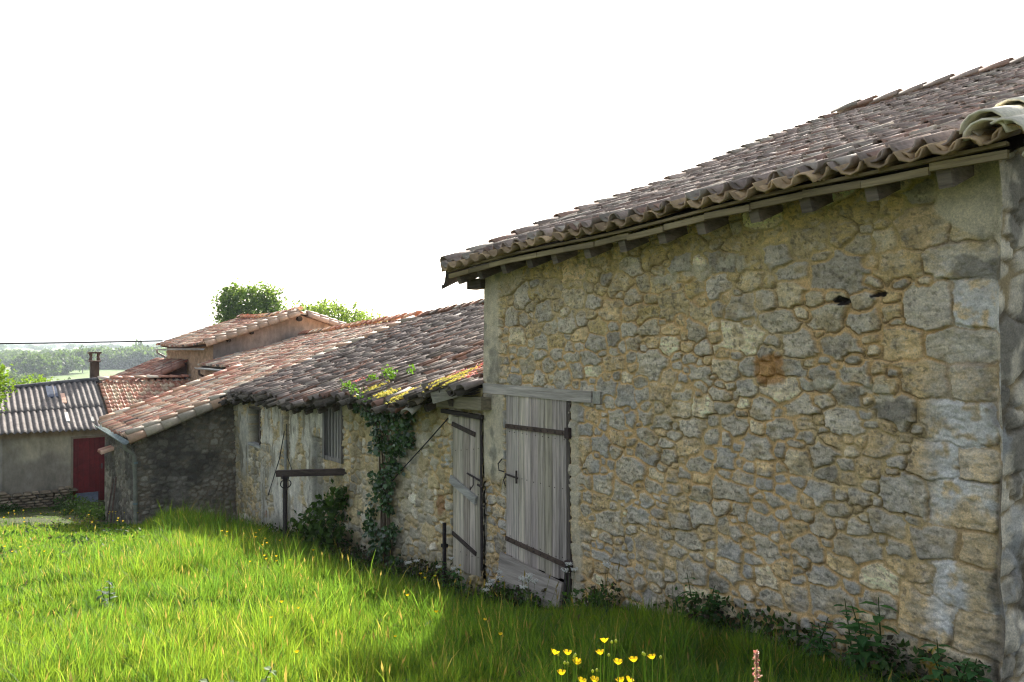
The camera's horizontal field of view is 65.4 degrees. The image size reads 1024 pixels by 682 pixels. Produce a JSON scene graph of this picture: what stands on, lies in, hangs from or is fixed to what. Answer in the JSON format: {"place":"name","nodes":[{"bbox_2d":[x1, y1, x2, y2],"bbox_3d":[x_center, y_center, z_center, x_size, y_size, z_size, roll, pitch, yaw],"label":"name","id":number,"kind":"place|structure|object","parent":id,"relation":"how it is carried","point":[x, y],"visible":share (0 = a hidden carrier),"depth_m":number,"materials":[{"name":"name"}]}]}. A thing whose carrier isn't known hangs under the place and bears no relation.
{"place":"outdoors","nodes":[
{"label":"outdoors","id":0,"kind":"place"},
{"bbox_2d":[0,347,849,675],"bbox_3d":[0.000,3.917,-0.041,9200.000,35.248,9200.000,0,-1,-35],"label":"ground","id":1,"kind":"structure","parent":0,"point":[74,373],"depth_m":22.14,"materials":[{"name":"green plant"}]},
{"bbox_2d":[0,360,17,414],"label":"young tree","id":2,"kind":"object","parent":1,"relation":"on","point":[3,382],"visible":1,"depth_m":19.92,"materials":[{"name":"green plant"}]},
{"bbox_2d":[9,351,32,372],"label":"hedgerow tree","id":3,"kind":"object","parent":1,"relation":"on","point":[18,357],"visible":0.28,"depth_m":614.91,"materials":[{"name":"green plant"}]},
{"bbox_2d":[2,370,42,385],"bbox_3d":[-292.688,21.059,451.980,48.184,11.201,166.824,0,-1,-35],"label":"bush","id":4,"kind":"object","parent":1,"relation":"on","point":[18,377],"visible":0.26,"depth_m":413.21,"materials":[{"name":"green plant"}]},
{"bbox_2d":[8,353,40,373],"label":"hedgerow tree","id":5,"kind":"object","parent":1,"relation":"on","point":[13,358],"visible":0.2,"depth_m":615.03,"materials":[{"name":"green plant"}]},
{"bbox_2d":[12,353,47,374],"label":"hedgerow tree","id":6,"kind":"object","parent":1,"relation":"on","point":[19,365],"visible":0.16,"depth_m":604.31,"materials":[{"name":"green plant"}]},
{"bbox_2d":[12,374,59,384],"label":"yard bush","id":7,"kind":"object","parent":1,"relation":"on","point":[41,379],"visible":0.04,"depth_m":30.83,"materials":[{"name":"green plant"}]},
{"bbox_2d":[23,352,51,377],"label":"hedgerow tree","id":8,"kind":"object","parent":1,"relation":"on","point":[38,364],"visible":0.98,"depth_m":556.31,"materials":[{"name":"green plant"}]},
{"bbox_2d":[0,486,77,508],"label":"dry stone wall","id":9,"kind":"structure","parent":1,"relation":"on","point":[30,499],"depth_m":22.85,"materials":[{"name":"grey stone"}]},
{"bbox_2d":[0,488,105,520],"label":"weed patch","id":10,"kind":"object","parent":1,"relation":"on","point":[81,510],"visible":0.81,"depth_m":21.48,"materials":[{"name":"green plant"}]},
{"bbox_2d":[45,355,64,375],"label":"hedgerow tree","id":11,"kind":"object","parent":1,"relation":"on","point":[56,366],"visible":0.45,"depth_m":574.73,"materials":[{"name":"green plant"}]},
{"bbox_2d":[0,348,112,366],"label":"wood","id":12,"kind":"object","parent":1,"relation":"on","point":[6,355],"visible":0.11,"depth_m":836.82,"materials":[{"name":"green plant"}]},
{"bbox_2d":[41,349,72,374],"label":"hedgerow tree","id":13,"kind":"object","parent":1,"relation":"on","point":[59,356],"visible":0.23,"depth_m":604.21,"materials":[{"name":"green plant"}]},
{"bbox_2d":[55,352,73,374],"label":"hedgerow tree","id":14,"kind":"object","parent":1,"relation":"on","point":[70,363],"visible":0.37,"depth_m":607.55,"materials":[{"name":"green plant"}]},
{"bbox_2d":[42,514,100,525],"bbox_3d":[-9.721,4.050,17.180,0.871,0.532,2.198,0,-1,25],"label":"weed patch","id":15,"kind":"object","parent":1,"relation":"on","point":[93,520],"visible":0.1,"depth_m":17.86,"materials":[{"name":"green plant"}]},
{"bbox_2d":[61,355,84,373],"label":"hedgerow tree","id":16,"kind":"object","parent":1,"relation":"on","point":[76,361],"visible":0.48,"depth_m":614.67,"materials":[{"name":"green plant"}]},
{"bbox_2d":[0,342,162,349],"bbox_3d":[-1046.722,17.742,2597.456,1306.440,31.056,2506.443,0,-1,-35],"label":"wood","id":17,"kind":"object","parent":1,"relation":"on","point":[48,346],"visible":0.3,"depth_m":1946.60,"materials":[{"name":"green plant"}]},
{"bbox_2d":[71,344,96,372],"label":"hedgerow tree","id":18,"kind":"object","parent":1,"relation":"on","point":[85,356],"visible":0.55,"depth_m":639.62,"materials":[{"name":"green plant"}]},
{"bbox_2d":[76,491,97,502],"bbox_3d":[-12.705,4.700,23.858,0.600,0.340,0.040,0,-1,-35],"label":"metal sheet","id":19,"kind":"object","parent":1,"relation":"on","point":[90,495],"visible":0.57,"depth_m":23.88,"materials":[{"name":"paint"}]},
{"bbox_2d":[0,352,190,503],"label":"outbuilding","id":20,"kind":"structure","parent":1,"relation":"on","point":[52,436],"depth_m":23.97,"materials":[{"name":"grey paint"}]},
{"bbox_2d":[73,437,104,500],"bbox_3d":[-12.697,3.861,23.960,0.836,1.900,0.055,0,-1,-35],"label":"door","id":21,"kind":"structure","parent":20,"relation":"in","point":[88,474],"depth_m":23.96,"materials":[{"name":"paint"}]},
{"bbox_2d":[95,580,117,607],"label":"wild plant","id":22,"kind":"object","parent":1,"relation":"on","point":[105,592],"visible":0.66,"depth_m":7.18,"materials":[{"name":"green plant"}]},
{"bbox_2d":[106,477,116,522],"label":"leaning poles","id":23,"kind":"object","parent":1,"relation":"on","point":[110,499],"visible":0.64,"depth_m":17.95,"materials":[{"name":"grey wood"}]},
{"bbox_2d":[70,345,166,368],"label":"wood","id":24,"kind":"object","parent":1,"relation":"on","point":[128,357],"visible":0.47,"depth_m":717.69,"materials":[{"name":"green plant"}]},
{"bbox_2d":[130,339,143,348],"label":"hedgerow tree","id":25,"kind":"object","parent":1,"relation":"on","point":[139,344],"visible":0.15,"depth_m":897.36,"materials":[{"name":"green plant"}]},
{"bbox_2d":[102,358,187,380],"bbox_3d":[-14.637,3.480,30.135,3.464,5.672,5.970,0,-1,-35],"label":"lean to","id":26,"kind":"object","parent":1,"relation":"on","point":[163,366],"visible":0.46,"depth_m":29.48,"materials":[{"name":"brown tile"}]},
{"bbox_2d":[198,664,276,681],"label":"wild plant","id":27,"kind":"object","parent":1,"relation":"on","point":[274,672],"visible":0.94,"depth_m":4.53,"materials":[{"name":"white plant"}]},
{"bbox_2d":[154,306,345,380],"bbox_3d":[-8.888,2.572,30.828,7.782,7.502,7.607,0,-1,-35],"label":"farmhouse","id":28,"kind":"object","parent":1,"relation":"on","point":[228,337],"visible":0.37,"depth_m":27.59,"materials":[{"name":"brown tile"}]},
{"bbox_2d":[208,275,294,324],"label":"broadleaf tree","id":29,"kind":"object","parent":1,"relation":"on","point":[234,307],"visible":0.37,"depth_m":69.34,"materials":[{"name":"green plant"}]},
{"bbox_2d":[94,310,483,524],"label":"farm wing","id":30,"kind":"structure","parent":1,"relation":"on","point":[170,446],"depth_m":17.73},
{"bbox_2d":[276,468,346,541],"bbox_3d":[-3.244,2.821,13.023,1.386,1.555,0.166,0,-1,17],"label":"hitching rail","id":31,"kind":"object","parent":1,"relation":"on","point":[284,475],"visible":0.91,"depth_m":13.10,"materials":[{"name":"metal"}]},
{"bbox_2d":[287,478,353,555],"bbox_3d":[-3.112,2.872,12.927,0.920,1.415,1.726,0,-1,-35],"label":"bush","id":32,"kind":"object","parent":1,"relation":"on","point":[317,529],"visible":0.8,"depth_m":12.62,"materials":[{"name":"green plant"}]},
{"bbox_2d":[292,297,387,324],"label":"broadleaf tree","id":33,"kind":"object","parent":1,"relation":"on","point":[322,308],"visible":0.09,"depth_m":59.78,"materials":[{"name":"green plant"}]},
{"bbox_2d":[218,299,491,593],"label":"stone shed","id":34,"kind":"structure","parent":1,"relation":"on","point":[301,415],"depth_m":12.56,"materials":[{"name":"stone"}]},
{"bbox_2d":[248,405,260,447],"bbox_3d":[-5.353,1.785,16.723,0.130,0.840,0.800,0,-1,-35],"label":"window","id":35,"kind":"structure","parent":34,"relation":"in","point":[254,444],"depth_m":16.45,"materials":[{"name":"grey wood"}]},
{"bbox_2d":[322,406,343,463],"bbox_3d":[-2.909,1.518,13.212,0.170,0.920,0.800,0,-1,-35],"label":"window","id":36,"kind":"structure","parent":34,"relation":"in","point":[332,422],"depth_m":13.22,"materials":[{"name":"grey wood"}]},
{"bbox_2d":[337,364,414,401],"bbox_3d":[-2.074,0.623,11.992,0.910,0.573,1.332,0,-1,-35],"label":"eave vine","id":37,"kind":"object","parent":34,"relation":"on","point":[392,376],"visible":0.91,"depth_m":11.96,"materials":[{"name":"green plant"}]},
{"bbox_2d":[352,384,416,568],"bbox_3d":[-1.941,1.933,11.539,0.330,2.580,2.087,0,-1,-35],"label":"ivy","id":38,"kind":"object","parent":34,"relation":"attached to","point":[385,534],"visible":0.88,"depth_m":11.31,"materials":[{"name":"green plant"}]},
{"bbox_2d":[449,413,482,576],"bbox_3d":[-0.551,1.843,9.691,0.097,1.960,0.777,0,-1,-35],"label":"door","id":39,"kind":"structure","parent":34,"relation":"in","point":[465,481],"depth_m":9.71,"materials":[{"name":"grey wood"}]},
{"bbox_2d":[231,519,522,605],"bbox_3d":[-3.432,3.418,12.668,1.420,1.445,10.887,0,-1,-35],"label":"ground cover","id":40,"kind":"object","parent":1,"relation":"on","point":[402,569],"visible":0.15,"depth_m":10.37,"materials":[{"name":"green plant"}]},
{"bbox_2d":[406,594,408,629],"bbox_3d":[-0.831,2.213,6.339,0.031,0.399,0.031,1,-1,-44],"label":"buttercup","id":41,"kind":"object","parent":1,"relation":"on","point":[407,595],"visible":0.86,"depth_m":6.34,"materials":[{"name":"green plant"}]},
{"bbox_2d":[404,559,419,578],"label":"white umbel plant","id":42,"kind":"object","parent":1,"relation":"on","point":[409,562],"visible":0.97,"depth_m":9.14,"materials":[{"name":"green plant"}]},
{"bbox_2d":[441,522,447,586],"bbox_3d":[-0.818,2.676,9.678,0.060,0.950,0.070,0,-1,-35],"label":"iron stake","id":43,"kind":"object","parent":1,"relation":"on","point":[444,545],"visible":0.75,"depth_m":9.65,"materials":[{"name":"black metal"}]},
{"bbox_2d":[436,556,453,590],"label":"white umbel plant","id":44,"kind":"object","parent":1,"relation":"on","point":[450,558],"visible":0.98,"depth_m":8.90,"materials":[{"name":"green plant"}]},
{"bbox_2d":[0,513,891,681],"bbox_3d":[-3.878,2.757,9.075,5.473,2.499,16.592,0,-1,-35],"label":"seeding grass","id":45,"kind":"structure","parent":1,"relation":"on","point":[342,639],"depth_m":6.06,"materials":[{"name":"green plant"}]},
{"bbox_2d":[435,558,466,591],"bbox_3d":[-0.704,2.794,9.374,0.389,0.480,0.277,0,-1,-11],"label":"wild plant","id":46,"kind":"object","parent":1,"relation":"on","point":[454,574],"visible":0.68,"depth_m":9.38,"materials":[{"name":"green plant"}]},
{"bbox_2d":[451,567,459,599],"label":"white umbel plant","id":47,"kind":"object","parent":1,"relation":"on","point":[458,571],"visible":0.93,"depth_m":8.54,"materials":[{"name":"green plant"}]},
{"bbox_2d":[0,519,924,681],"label":"meadow herbs","id":48,"kind":"object","parent":1,"relation":"on","point":[893,678],"visible":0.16,"depth_m":9.82,"materials":[{"name":"green plant"}]},
{"bbox_2d":[0,493,970,681],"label":"grass","id":49,"kind":"structure","parent":1,"relation":"on","point":[418,643],"depth_m":6.00,"materials":[{"name":"green plant"}]},
{"bbox_2d":[483,579,495,602],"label":"white umbel plant","id":50,"kind":"object","parent":1,"relation":"on","point":[490,584],"visible":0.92,"depth_m":7.76,"materials":[{"name":"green plant"}]},
{"bbox_2d":[496,569,502,603],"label":"white umbel plant","id":51,"kind":"object","parent":1,"relation":"on","point":[498,580],"visible":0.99,"depth_m":8.29,"materials":[{"name":"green plant"}]},
{"bbox_2d":[499,632,502,674],"bbox_3d":[-0.072,2.054,5.068,0.031,0.396,0.031,0,-1,-18],"label":"buttercup","id":52,"kind":"object","parent":1,"relation":"on","point":[500,633],"visible":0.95,"depth_m":5.07,"materials":[{"name":"green plant"}]},
{"bbox_2d":[518,573,534,615],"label":"white umbel plant","id":53,"kind":"object","parent":1,"relation":"on","point":[523,578],"visible":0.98,"depth_m":6.88,"materials":[{"name":"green plant"}]},
{"bbox_2d":[524,576,538,606],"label":"white umbel plant","id":54,"kind":"object","parent":1,"relation":"on","point":[529,579],"visible":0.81,"depth_m":7.37,"materials":[{"name":"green plant"}]},
{"bbox_2d":[562,564,568,606],"bbox_3d":[0.532,2.547,8.018,0.090,0.629,0.030,0,-1,-35],"label":"iron stake","id":55,"kind":"object","parent":1,"relation":"on","point":[565,586],"depth_m":8.02,"materials":[{"name":"black metal"}]},
{"bbox_2d":[551,649,585,681],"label":"buttercup plant","id":56,"kind":"object","parent":1,"relation":"on","point":[576,659],"visible":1,"depth_m":2.75,"materials":[{"name":"yellow plant"}]},
{"bbox_2d":[561,562,577,606],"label":"white umbel plant","id":57,"kind":"object","parent":1,"relation":"on","point":[569,564],"visible":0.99,"depth_m":7.11,"materials":[{"name":"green plant"}]},
{"bbox_2d":[564,588,593,608],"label":"wild plant","id":58,"kind":"object","parent":1,"relation":"on","point":[575,598],"visible":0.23,"depth_m":7.75,"materials":[{"name":"green plant"}]},
{"bbox_2d":[590,638,616,681],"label":"buttercup plant","id":59,"kind":"object","parent":1,"relation":"on","point":[593,678],"visible":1,"depth_m":2.79,"materials":[{"name":"yellow plant"}]},
{"bbox_2d":[602,561,612,611],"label":"white umbel plant","id":60,"kind":"object","parent":1,"relation":"on","point":[607,564],"visible":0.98,"depth_m":6.61,"materials":[{"name":"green plant"}]},
{"bbox_2d":[614,656,637,681],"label":"buttercup plant","id":61,"kind":"object","parent":1,"relation":"on","point":[617,661],"visible":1,"depth_m":2.68,"materials":[{"name":"yellow plant"}]},
{"bbox_2d":[642,652,661,681],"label":"buttercup plant","id":62,"kind":"object","parent":1,"relation":"on","point":[650,656],"visible":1,"depth_m":2.83,"materials":[{"name":"yellow plant"}]},
{"bbox_2d":[679,574,724,625],"bbox_3d":[1.564,2.131,6.458,0.401,0.436,0.290,0,-1,3],"label":"wild plant","id":63,"kind":"object","parent":1,"relation":"on","point":[711,601],"visible":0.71,"depth_m":6.42,"materials":[{"name":"green plant"}]},
{"bbox_2d":[448,580,990,681],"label":"ground cover","id":64,"kind":"object","parent":1,"relation":"on","point":[885,664],"visible":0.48,"depth_m":6.20,"materials":[{"name":"green plant"}]},
{"bbox_2d":[440,56,1023,681],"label":"stone barn","id":65,"kind":"structure","parent":1,"relation":"on","point":[780,372],"depth_m":6.06,"materials":[{"name":"stone"}]},
{"bbox_2d":[498,395,572,578],"bbox_3d":[0.231,1.526,8.585,0.118,1.863,1.258,0,-1,-35],"label":"door","id":66,"kind":"structure","parent":65,"relation":"in","point":[537,431],"depth_m":8.55,"materials":[{"name":"grey wood"}]},
{"bbox_2d":[752,650,762,681],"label":"sorrel spike","id":67,"kind":"object","parent":1,"relation":"on","point":[756,667],"visible":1,"depth_m":2.51,"materials":[{"name":"pink plant"}]},
{"bbox_2d":[801,617,837,662],"bbox_3d":[2.158,2.125,5.584,0.234,0.358,0.323,0,-1,-14],"label":"wild plant","id":68,"kind":"object","parent":1,"relation":"on","point":[821,644],"visible":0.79,"depth_m":5.58,"materials":[{"name":"green plant"}]},
{"bbox_2d":[831,597,898,678],"bbox_3d":[2.360,1.988,5.271,0.405,0.563,0.477,0,-1,6],"label":"wild plant","id":69,"kind":"object","parent":1,"relation":"on","point":[863,644],"visible":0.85,"depth_m":5.24,"materials":[{"name":"green plant"}]},
{"bbox_2d":[918,639,992,681],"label":"wild plant","id":70,"kind":"object","parent":1,"relation":"on","point":[938,673],"visible":1,"depth_m":4.67,"materials":[{"name":"green plant"}]},
{"bbox_3d":[-72.345,3.164,25.172,1.000,12.200,0.320,0,-1,-35],"label":"utility pole","id":71,"kind":"object","parent":1,"relation":"on","visible":0},
{"bbox_2d":[0,340,162,343],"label":"power line","id":72,"kind":"object","parent":71,"relation":"attached to","point":[84,342],"visible":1,"depth_m":31.32,"materials":[{"name":"black metal"}]},
{"bbox_2d":[0,0,1023,346],"label":"sky","id":73,"kind":"structure","parent":0,"point":[154,154],"materials":[{"name":"white"}]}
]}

